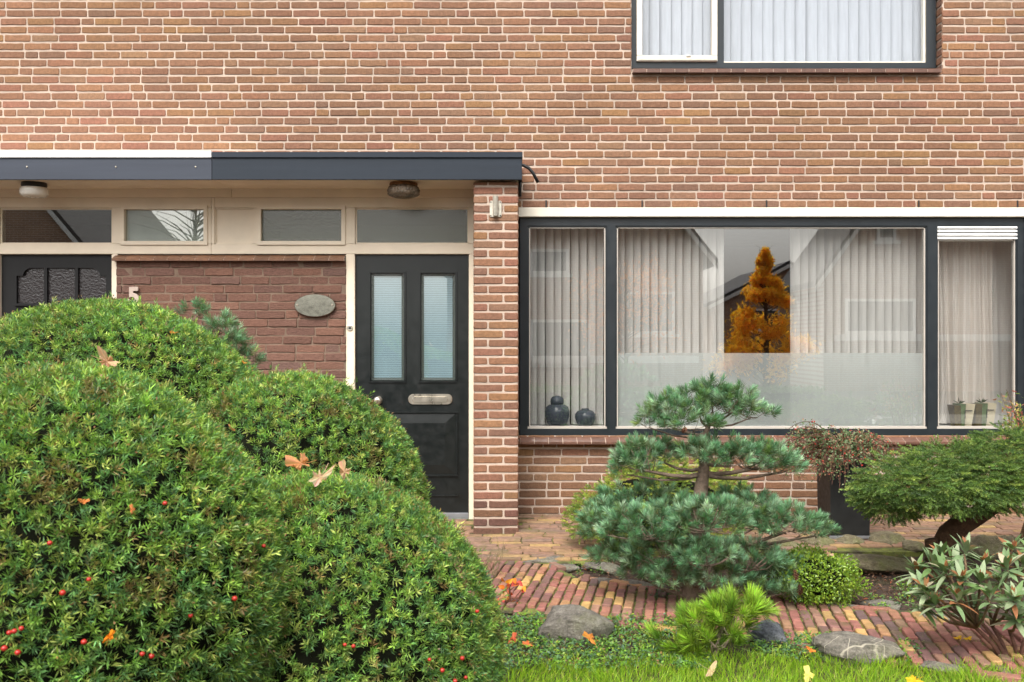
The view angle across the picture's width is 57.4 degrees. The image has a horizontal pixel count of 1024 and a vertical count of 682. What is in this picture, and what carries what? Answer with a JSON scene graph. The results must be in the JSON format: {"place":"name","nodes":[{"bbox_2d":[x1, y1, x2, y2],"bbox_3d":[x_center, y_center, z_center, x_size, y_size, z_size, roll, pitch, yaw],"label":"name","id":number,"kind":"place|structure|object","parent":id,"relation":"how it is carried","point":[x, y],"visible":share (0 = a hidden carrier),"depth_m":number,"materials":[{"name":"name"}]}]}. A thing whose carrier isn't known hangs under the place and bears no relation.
{"place":"outdoors","nodes":[
{"label":"outdoors","id":0,"kind":"place"},
{"bbox_2d":[198,0,1023,533],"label":"brick house","id":1,"kind":"structure","parent":0,"point":[334,118],"depth_m":7.00,"materials":[{"name":"brown brick"}]},
{"bbox_2d":[257,205,345,244],"bbox_3d":[-1.548,-0.851,6.898,0.648,0.291,0.064,0,0,0],"label":"transom window","id":2,"kind":"structure","parent":1,"relation":"in","point":[276,224],"depth_m":6.90,"materials":[{"name":"grey glass"}]},
{"bbox_2d":[294,294,335,316],"bbox_3d":[-1.442,-0.260,6.843,0.302,0.166,0.017,0,0,0],"label":"name plate","id":3,"kind":"object","parent":1,"relation":"attached to","point":[315,305],"visible":1,"depth_m":6.84,"materials":[{"name":"grey stone"}]},
{"bbox_2d":[347,325,352,330],"bbox_3d":[-1.192,-0.097,6.873,0.046,0.046,0.012,0,0,0],"label":"doorbell","id":4,"kind":"object","parent":1,"relation":"attached to","point":[349,327],"visible":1,"depth_m":6.87,"materials":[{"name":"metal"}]},
{"bbox_2d":[387,181,419,198],"bbox_3d":[-0.765,-1.061,6.600,0.232,0.108,0.233,0,0,0],"label":"porch lamp","id":5,"kind":"object","parent":1,"relation":"attached to","point":[403,189],"visible":1,"depth_m":6.52,"materials":[{"name":"brown glass"}]},
{"bbox_2d":[356,208,468,243],"bbox_3d":[-0.735,-0.847,6.913,0.834,0.264,0.034,0,0,0],"label":"transom window","id":6,"kind":"structure","parent":1,"relation":"in","point":[373,225],"depth_m":6.90,"materials":[{"name":"grey glass"}]},
{"bbox_2d":[356,255,468,518],"bbox_3d":[-0.737,0.373,6.899,0.838,2.014,0.123,0,0,0],"label":"front door","id":7,"kind":"structure","parent":1,"relation":"in","point":[435,414],"depth_m":6.91,"materials":[{"name":"paint"}]},
{"bbox_2d":[490,196,501,216],"bbox_3d":[-0.113,-0.928,6.450,0.082,0.141,0.058,0,0,0],"label":"flag holder","id":8,"kind":"object","parent":1,"relation":"attached to","point":[495,207],"visible":1,"depth_m":6.47,"materials":[{"name":"metal"}]},
{"bbox_2d":[545,396,569,425],"bbox_3d":[0.346,0.534,7.170,0.192,0.230,0.192,0,0,0],"label":"vase","id":9,"kind":"object","parent":1,"relation":"on","point":[557,412],"visible":0.97,"depth_m":7.10,"materials":[{"name":"grey ceramic"}]},
{"bbox_2d":[530,229,602,424],"bbox_3d":[0.421,-0.158,7.240,0.703,1.604,0.050,0,0,0],"label":"vertical blind","id":10,"kind":"object","parent":1,"relation":"attached to","point":[586,318],"visible":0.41,"depth_m":7.23,"materials":[{"name":"fabric"}]},
{"bbox_2d":[575,408,595,425],"bbox_3d":[0.561,0.583,7.170,0.160,0.132,0.160,0,0,0],"label":"vase","id":11,"kind":"object","parent":1,"relation":"on","point":[585,416],"visible":1,"depth_m":7.11,"materials":[{"name":"grey ceramic"}]},
{"bbox_2d":[618,229,723,352],"bbox_3d":[1.191,-0.158,7.240,0.886,1.604,0.050,0,0,0],"label":"vertical blind","id":12,"kind":"object","parent":1,"relation":"attached to","point":[680,272],"visible":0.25,"depth_m":7.23,"materials":[{"name":"fabric"}]},
{"bbox_2d":[642,0,710,54],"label":"vertical blind","id":13,"kind":"object","parent":1,"relation":"attached to","point":[676,27],"depth_m":7.23,"materials":[{"name":"white fabric"}]},
{"bbox_2d":[519,217,1023,443],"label":"picture window","id":14,"kind":"structure","parent":1,"relation":"in","point":[890,394],"depth_m":7.03,"materials":[{"name":"glass"}]},
{"bbox_2d":[631,0,941,73],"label":"bedroom window","id":15,"kind":"structure","parent":1,"relation":"in","point":[714,63],"depth_m":7.08,"materials":[{"name":"paint"}]},
{"bbox_2d":[724,0,920,60],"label":"vertical blind","id":16,"kind":"object","parent":1,"relation":"attached to","point":[822,30],"depth_m":7.23,"materials":[{"name":"white fabric"}]},
{"bbox_2d":[790,229,922,352],"bbox_3d":[2.701,-0.158,7.240,1.087,1.604,0.053,0,0,0],"label":"vertical blind","id":17,"kind":"object","parent":1,"relation":"attached to","point":[856,290],"visible":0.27,"depth_m":7.23,"materials":[{"name":"fabric"}]},
{"bbox_2d":[947,404,960,425],"bbox_3d":[3.385,0.569,7.150,0.065,0.160,0.120,0,0,0],"label":"flower pot","id":18,"kind":"object","parent":1,"relation":"on","point":[954,411],"visible":0.86,"depth_m":7.11,"materials":[{"name":"ceramic"}]},
{"bbox_2d":[952,398,965,425],"bbox_3d":[3.417,0.537,7.150,0.087,0.225,0.120,0,0,0],"label":"flower pot","id":19,"kind":"object","parent":1,"relation":"on","point":[963,407],"visible":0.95,"depth_m":7.11,"materials":[{"name":"green ceramic"}]},
{"bbox_2d":[939,241,993,423],"bbox_3d":[3.508,-0.160,7.270,0.477,1.600,0.081,0,0,0],"label":"curtain","id":20,"kind":"object","parent":1,"relation":"hanging from","point":[966,321],"visible":0.73,"depth_m":7.27,"materials":[{"name":"fabric"}]},
{"bbox_2d":[962,403,974,425],"bbox_3d":[3.472,0.564,7.150,0.075,0.171,0.120,0,0,0],"label":"flower pot","id":21,"kind":"object","parent":1,"relation":"on","point":[969,410],"visible":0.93,"depth_m":7.10,"materials":[{"name":"beige ceramic"}]},
{"bbox_2d":[971,403,981,425],"bbox_3d":[3.541,0.564,7.150,0.057,0.171,0.120,0,0,0],"label":"flower pot","id":22,"kind":"object","parent":1,"relation":"on","point":[977,419],"visible":0.79,"depth_m":7.11,"materials":[{"name":"ceramic"}]},
{"bbox_2d":[975,399,987,425],"bbox_3d":[3.581,0.539,7.150,0.092,0.220,0.120,0,0,0],"label":"flower pot","id":23,"kind":"object","parent":1,"relation":"on","point":[984,407],"visible":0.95,"depth_m":7.10,"materials":[{"name":"green ceramic"}]},
{"bbox_2d":[983,402,996,425],"bbox_3d":[3.636,0.561,7.150,0.073,0.176,0.120,0,0,0],"label":"flower pot","id":24,"kind":"object","parent":1,"relation":"on","point":[990,412],"visible":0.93,"depth_m":7.10,"materials":[{"name":"beige ceramic"}]},
{"bbox_2d":[993,241,1011,422],"bbox_3d":[3.884,-0.160,7.335,0.251,1.600,0.021,0,0,2],"label":"curtain","id":25,"kind":"object","parent":1,"relation":"hanging from","point":[1002,315],"visible":0.52,"depth_m":7.33,"materials":[{"name":"fabric"}]},
{"bbox_2d":[432,514,1023,560],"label":"terrace","id":26,"kind":"structure","parent":0,"point":[537,541],"depth_m":6.39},
{"bbox_2d":[560,455,755,547],"bbox_3d":[0.978,1.065,6.067,1.260,0.649,0.806,0,0,-20],"label":"spruce shrub","id":27,"kind":"object","parent":26,"relation":"on","point":[626,483],"visible":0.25,"depth_m":6.08,"materials":[{"name":"green plant"}]},
{"bbox_2d":[816,453,873,538],"bbox_3d":[2.280,1.057,6.440,0.316,0.549,0.316,0,0,0],"label":"planter","id":28,"kind":"object","parent":26,"relation":"on","point":[831,501],"visible":0.43,"depth_m":6.31,"materials":[{"name":"grey metal"}]},
{"bbox_2d":[780,419,904,491],"bbox_3d":[2.258,0.761,6.336,0.936,0.462,0.579,0,0,0],"label":"cotoneaster","id":29,"kind":"object","parent":28,"relation":"in","point":[838,447],"visible":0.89,"depth_m":6.31,"materials":[{"name":"small broad leaf"},{"name":"bark"},{"name":"berries"}]},
{"bbox_2d":[454,560,1023,681],"bbox_3d":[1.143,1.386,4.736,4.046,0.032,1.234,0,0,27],"label":"path","id":30,"kind":"structure","parent":0,"point":[972,647],"depth_m":4.70,"materials":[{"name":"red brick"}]},
{"bbox_2d":[478,540,505,577],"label":"bare twigs","id":31,"kind":"object","parent":30,"relation":"on","point":[489,565],"visible":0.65,"depth_m":5.50,"materials":[{"name":"brown plant"}]},
{"bbox_2d":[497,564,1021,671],"bbox_3d":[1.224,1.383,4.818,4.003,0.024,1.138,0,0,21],"label":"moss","id":32,"kind":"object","parent":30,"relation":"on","point":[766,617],"visible":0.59,"depth_m":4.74,"materials":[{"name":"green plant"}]},
{"bbox_2d":[474,555,1023,681],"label":"ground","id":33,"kind":"structure","parent":0,"point":[884,584],"depth_m":4.56,"materials":[{"name":"soil"}]},
{"bbox_2d":[0,0,231,341],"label":"brick house","id":34,"kind":"structure","parent":33,"relation":"on","point":[107,129],"depth_m":7.00,"materials":[{"name":"brown brick"}]},
{"bbox_2d":[19,181,48,197],"bbox_3d":[-3.370,-1.063,6.600,0.188,0.104,0.188,0,0,0],"label":"porch lamp","id":35,"kind":"object","parent":34,"relation":"attached to","point":[32,189],"visible":1,"depth_m":6.53,"materials":[{"name":"white glass"}]},
{"bbox_2d":[1,208,111,243],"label":"transom window","id":36,"kind":"structure","parent":34,"relation":"in","point":[2,209],"depth_m":6.90,"materials":[{"name":"black glass"}]},
{"bbox_2d":[2,255,111,338],"bbox_3d":[-3.356,0.338,6.925,0.823,1.945,0.065,0,0,0],"label":"front door","id":37,"kind":"structure","parent":34,"relation":"in","point":[32,280],"depth_m":6.91,"materials":[{"name":"black wood"}]},
{"bbox_2d":[128,287,138,301],"bbox_3d":[-2.770,-0.330,6.854,0.080,0.131,0.018,0,0,0],"label":"house number","id":38,"kind":"object","parent":34,"relation":"attached to","point":[132,293],"visible":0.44,"depth_m":6.84,"materials":[{"name":"metal"}]},
{"bbox_2d":[120,205,207,244],"bbox_3d":[-2.556,-0.851,6.898,0.640,0.291,0.064,0,0,0],"label":"transom window","id":39,"kind":"structure","parent":34,"relation":"in","point":[139,224],"depth_m":6.92,"materials":[{"name":"glass"}]},
{"bbox_2d":[0,292,279,420],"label":"yew shrub","id":40,"kind":"object","parent":33,"relation":"on","point":[148,343],"visible":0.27,"depth_m":3.36,"materials":[{"name":"green plant"}]},
{"bbox_2d":[0,355,305,681],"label":"yew shrub","id":41,"kind":"object","parent":33,"relation":"on","point":[163,580],"visible":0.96,"depth_m":2.06,"materials":[{"name":"green plant"}]},
{"bbox_2d":[78,499,89,503],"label":"fallen leaf","id":42,"kind":"object","parent":41,"relation":"on","point":[84,501],"visible":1,"depth_m":1.95,"materials":[{"name":"orange plant"}]},
{"bbox_2d":[91,345,119,366],"bbox_3d":[-1.000,0.037,2.302,0.068,0.054,0.034,0,0,0],"label":"fallen leaf","id":43,"kind":"object","parent":41,"relation":"on","point":[106,360],"visible":1,"depth_m":2.31,"materials":[{"name":"brown plant"}]},
{"bbox_2d":[102,629,114,644],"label":"fallen leaf","id":44,"kind":"object","parent":41,"relation":"on","point":[109,635],"visible":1,"depth_m":1.90,"materials":[{"name":"orange plant"}]},
{"bbox_2d":[129,504,135,513],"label":"fallen leaf","id":45,"kind":"object","parent":41,"relation":"on","point":[132,508],"visible":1,"depth_m":2.00,"materials":[{"name":"orange plant"}]},
{"bbox_2d":[173,296,267,370],"bbox_3d":[-1.488,0.592,4.760,0.503,1.657,0.372,0,0,0],"label":"white pine","id":46,"kind":"object","parent":33,"relation":"on","point":[241,339],"visible":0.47,"depth_m":4.74,"materials":[{"name":"green plant"}]},
{"bbox_2d":[184,364,434,530],"bbox_3d":[-0.823,0.749,3.366,1.076,1.349,0.993,0,0,0],"label":"yew shrub","id":47,"kind":"object","parent":33,"relation":"on","point":[324,426],"visible":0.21,"depth_m":3.20,"materials":[{"name":"green plant"}]},
{"bbox_2d":[229,467,508,681],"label":"yew shrub","id":48,"kind":"object","parent":33,"relation":"on","point":[378,594],"visible":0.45,"depth_m":2.53,"materials":[{"name":"green plant"}]},
{"bbox_2d":[285,453,315,469],"bbox_3d":[-0.594,0.342,2.643,0.100,0.050,0.051,0,0,45],"label":"fallen leaf","id":49,"kind":"object","parent":48,"relation":"on","point":[293,462],"visible":1,"depth_m":2.66,"materials":[{"name":"orange plant"}]},
{"bbox_2d":[309,463,335,486],"bbox_3d":[-0.544,0.378,2.654,0.085,0.060,0.048,0,0,-38],"label":"fallen leaf","id":50,"kind":"object","parent":48,"relation":"on","point":[316,479],"visible":1,"depth_m":2.65,"materials":[{"name":"beige plant"}]},
{"bbox_2d":[338,459,351,481],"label":"fallen leaf","id":51,"kind":"object","parent":48,"relation":"on","point":[344,470],"visible":1,"depth_m":2.68,"materials":[{"name":"beige plant"}]},
{"bbox_2d":[496,578,525,604],"bbox_3d":[-0.023,1.353,4.942,0.192,0.231,0.112,0,0,0],"label":"spindle shrub","id":52,"kind":"object","parent":33,"relation":"on","point":[514,582],"visible":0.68,"depth_m":4.93,"materials":[{"name":"orange plant"}]},
{"bbox_2d":[508,632,517,643],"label":"fallen leaf","id":53,"kind":"object","parent":33,"relation":"on","point":[514,634],"visible":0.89,"depth_m":4.30,"materials":[{"name":"orange plant"}]},
{"bbox_2d":[523,555,563,564],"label":"rock","id":54,"kind":"object","parent":33,"relation":"on","point":[547,559],"visible":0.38,"depth_m":5.83,"materials":[{"name":"grey stone"}]},
{"bbox_2d":[549,564,579,572],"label":"rock","id":55,"kind":"object","parent":33,"relation":"on","point":[574,567],"visible":0.56,"depth_m":5.73,"materials":[{"name":"grey stone"}]},
{"bbox_2d":[537,604,614,644],"bbox_3d":[0.304,1.360,4.454,0.373,0.202,0.265,0,0,0],"label":"rock","id":56,"kind":"object","parent":33,"relation":"on","point":[568,621],"visible":0.76,"depth_m":4.36,"materials":[{"name":"grey stone"}]},
{"bbox_2d":[581,562,620,574],"bbox_3d":[0.567,1.406,5.756,0.285,0.091,0.215,0,0,0],"label":"rock","id":57,"kind":"object","parent":33,"relation":"on","point":[608,567],"visible":0.59,"depth_m":5.70,"materials":[{"name":"grey stone"}]},
{"bbox_2d":[594,577,611,583],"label":"rock","id":58,"kind":"object","parent":33,"relation":"on","point":[600,579],"visible":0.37,"depth_m":5.40,"materials":[{"name":"grey stone"}]},
{"bbox_2d":[624,579,669,587],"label":"rock","id":59,"kind":"object","parent":33,"relation":"on","point":[632,581],"visible":0.35,"depth_m":5.32,"materials":[{"name":"grey stone"}]},
{"bbox_2d":[453,515,925,563],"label":"terrace joint sand","id":60,"kind":"structure","parent":33,"relation":"on","point":[894,552],"depth_m":6.05,"materials":[{"name":"brown sand"}]},
{"bbox_2d":[765,536,799,546],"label":"rock","id":61,"kind":"object","parent":60,"relation":"on","point":[787,544],"visible":0.29,"depth_m":6.14,"materials":[{"name":"grey stone"}]},
{"bbox_2d":[478,558,929,671],"bbox_3d":[1.573,1.381,5.762,2.226,0.069,5.018,0,0,32],"label":"ground cover","id":62,"kind":"object","parent":33,"relation":"on","point":[515,617],"visible":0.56,"depth_m":4.23,"materials":[{"name":"green plant"}]},
{"bbox_2d":[582,631,597,644],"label":"fallen leaf","id":63,"kind":"object","parent":62,"relation":"on","point":[589,637],"visible":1,"depth_m":4.23,"materials":[{"name":"orange plant"}]},
{"bbox_2d":[574,372,841,603],"bbox_3d":[1.042,0.788,4.974,1.449,1.276,0.911,0,0,0],"label":"white pine","id":64,"kind":"object","parent":33,"relation":"on","point":[698,542],"visible":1,"depth_m":4.87,"materials":[{"name":"green plant"}]},
{"bbox_2d":[639,582,781,659],"bbox_3d":[0.887,1.243,4.145,0.640,0.371,0.442,0,0,0],"label":"dwarf pine","id":65,"kind":"object","parent":33,"relation":"on","point":[720,609],"visible":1,"depth_m":4.11,"materials":[{"name":"green plant"}]},
{"bbox_2d":[507,554,1023,655],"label":"leaf litter","id":66,"kind":"object","parent":33,"relation":"on","point":[583,566],"visible":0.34,"depth_m":5.34,"materials":[{"name":"brown plant"}]},
{"bbox_2d":[752,619,787,648],"bbox_3d":[1.193,1.365,4.335,0.168,0.151,0.115,0,0,20],"label":"rock","id":67,"kind":"object","parent":33,"relation":"on","point":[772,630],"visible":0.69,"depth_m":4.30,"materials":[{"name":"grey stone"}]},
{"bbox_2d":[797,534,834,545],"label":"rock","id":68,"kind":"object","parent":33,"relation":"on","point":[821,541],"visible":0.38,"depth_m":6.20,"materials":[{"name":"grey stone"}]},
{"bbox_2d":[767,542,872,607],"bbox_3d":[1.626,1.250,5.003,0.547,0.328,0.528,0,0,0],"label":"box shrub","id":69,"kind":"object","parent":33,"relation":"on","point":[823,577],"visible":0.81,"depth_m":4.88,"materials":[{"name":"green plant"}]},
{"bbox_2d":[826,602,856,608],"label":"rock","id":70,"kind":"object","parent":33,"relation":"on","point":[849,605],"visible":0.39,"depth_m":4.89,"materials":[{"name":"grey stone"}]},
{"bbox_2d":[834,534,865,543],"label":"rock","id":71,"kind":"object","parent":33,"relation":"on","point":[849,539],"visible":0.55,"depth_m":6.25,"materials":[{"name":"grey stone"}]},
{"bbox_2d":[811,631,905,665],"bbox_3d":[1.533,1.368,4.146,0.381,0.141,0.231,0,0,0],"label":"rock","id":72,"kind":"object","parent":33,"relation":"on","point":[843,645],"visible":0.77,"depth_m":4.08,"materials":[{"name":"grey stone"}]},
{"bbox_2d":[838,553,914,573],"bbox_3d":[2.183,1.365,5.706,0.543,0.138,0.226,0,0,0],"label":"rock","id":73,"kind":"object","parent":33,"relation":"on","point":[881,564],"visible":0.68,"depth_m":5.64,"materials":[{"name":"grey stone"}]},
{"bbox_2d":[860,599,900,609],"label":"rock","id":74,"kind":"object","parent":33,"relation":"on","point":[894,606],"visible":0.65,"depth_m":4.93,"materials":[{"name":"grey stone"}]},
{"bbox_2d":[868,531,904,544],"bbox_3d":[2.531,1.360,6.326,0.297,0.144,0.252,0,0,0],"label":"rock","id":75,"kind":"object","parent":33,"relation":"on","point":[889,537],"visible":0.37,"depth_m":6.25,"materials":[{"name":"grey stone"}]},
{"bbox_2d":[902,539,924,552],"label":"rock","id":76,"kind":"object","parent":33,"relation":"on","point":[913,546],"visible":0.83,"depth_m":6.08,"materials":[{"name":"grey stone"}]},
{"bbox_2d":[840,417,1023,564],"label":"japanese maple","id":77,"kind":"object","parent":33,"relation":"on","point":[985,496],"visible":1,"depth_m":5.23,"materials":[{"name":"green plant"}]},
{"bbox_2d":[922,613,958,620],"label":"rock","id":78,"kind":"object","parent":33,"relation":"on","point":[923,614],"visible":0.06,"depth_m":4.71,"materials":[{"name":"grey stone"}]},
{"bbox_2d":[919,660,966,676],"bbox_3d":[1.847,1.399,3.990,0.230,0.059,0.093,0,0,16],"label":"rock","id":79,"kind":"object","parent":33,"relation":"on","point":[930,664],"visible":0.52,"depth_m":3.98,"materials":[{"name":"grey stone"}]},
{"bbox_2d":[893,531,1023,654],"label":"rhododendron","id":80,"kind":"object","parent":33,"relation":"on","point":[972,616],"visible":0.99,"depth_m":4.09,"materials":[{"name":"green plant"}]},
{"bbox_2d":[959,534,1002,558],"bbox_3d":[3.007,1.356,6.085,0.388,0.197,0.217,0,0,0],"label":"rock","id":81,"kind":"object","parent":33,"relation":"on","point":[984,543],"visible":0.41,"depth_m":6.02,"materials":[{"name":"grey stone"}]},
{"bbox_2d":[992,535,1023,553],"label":"rock","id":82,"kind":"object","parent":33,"relation":"on","point":[1009,537],"visible":0.3,"depth_m":6.07,"materials":[{"name":"grey stone"}]},
{"bbox_2d":[993,390,1023,543],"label":"heavenly bamboo","id":83,"kind":"object","parent":33,"relation":"on","point":[1016,417],"visible":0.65,"depth_m":6.08,"materials":[{"name":"red plant"}]},
{"bbox_2d":[477,636,1023,681],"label":"grass","id":84,"kind":"structure","parent":0,"point":[700,672],"depth_m":3.91,"materials":[{"name":"green plant"}]},
{"bbox_2d":[700,661,716,676],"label":"fallen leaf","id":85,"kind":"object","parent":84,"relation":"on","point":[711,670],"visible":1,"depth_m":3.80,"materials":[{"name":"beige plant"}]},
{"bbox_2d":[803,665,813,681],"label":"fallen leaf","id":86,"kind":"object","parent":84,"relation":"on","point":[808,674],"visible":1,"depth_m":3.75,"materials":[{"name":"yellow plant"}]},
{"bbox_2d":[906,675,923,681],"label":"fallen leaf","id":87,"kind":"object","parent":84,"relation":"on","point":[912,678],"visible":1,"depth_m":3.71,"materials":[{"name":"yellow plant"}]}
]}

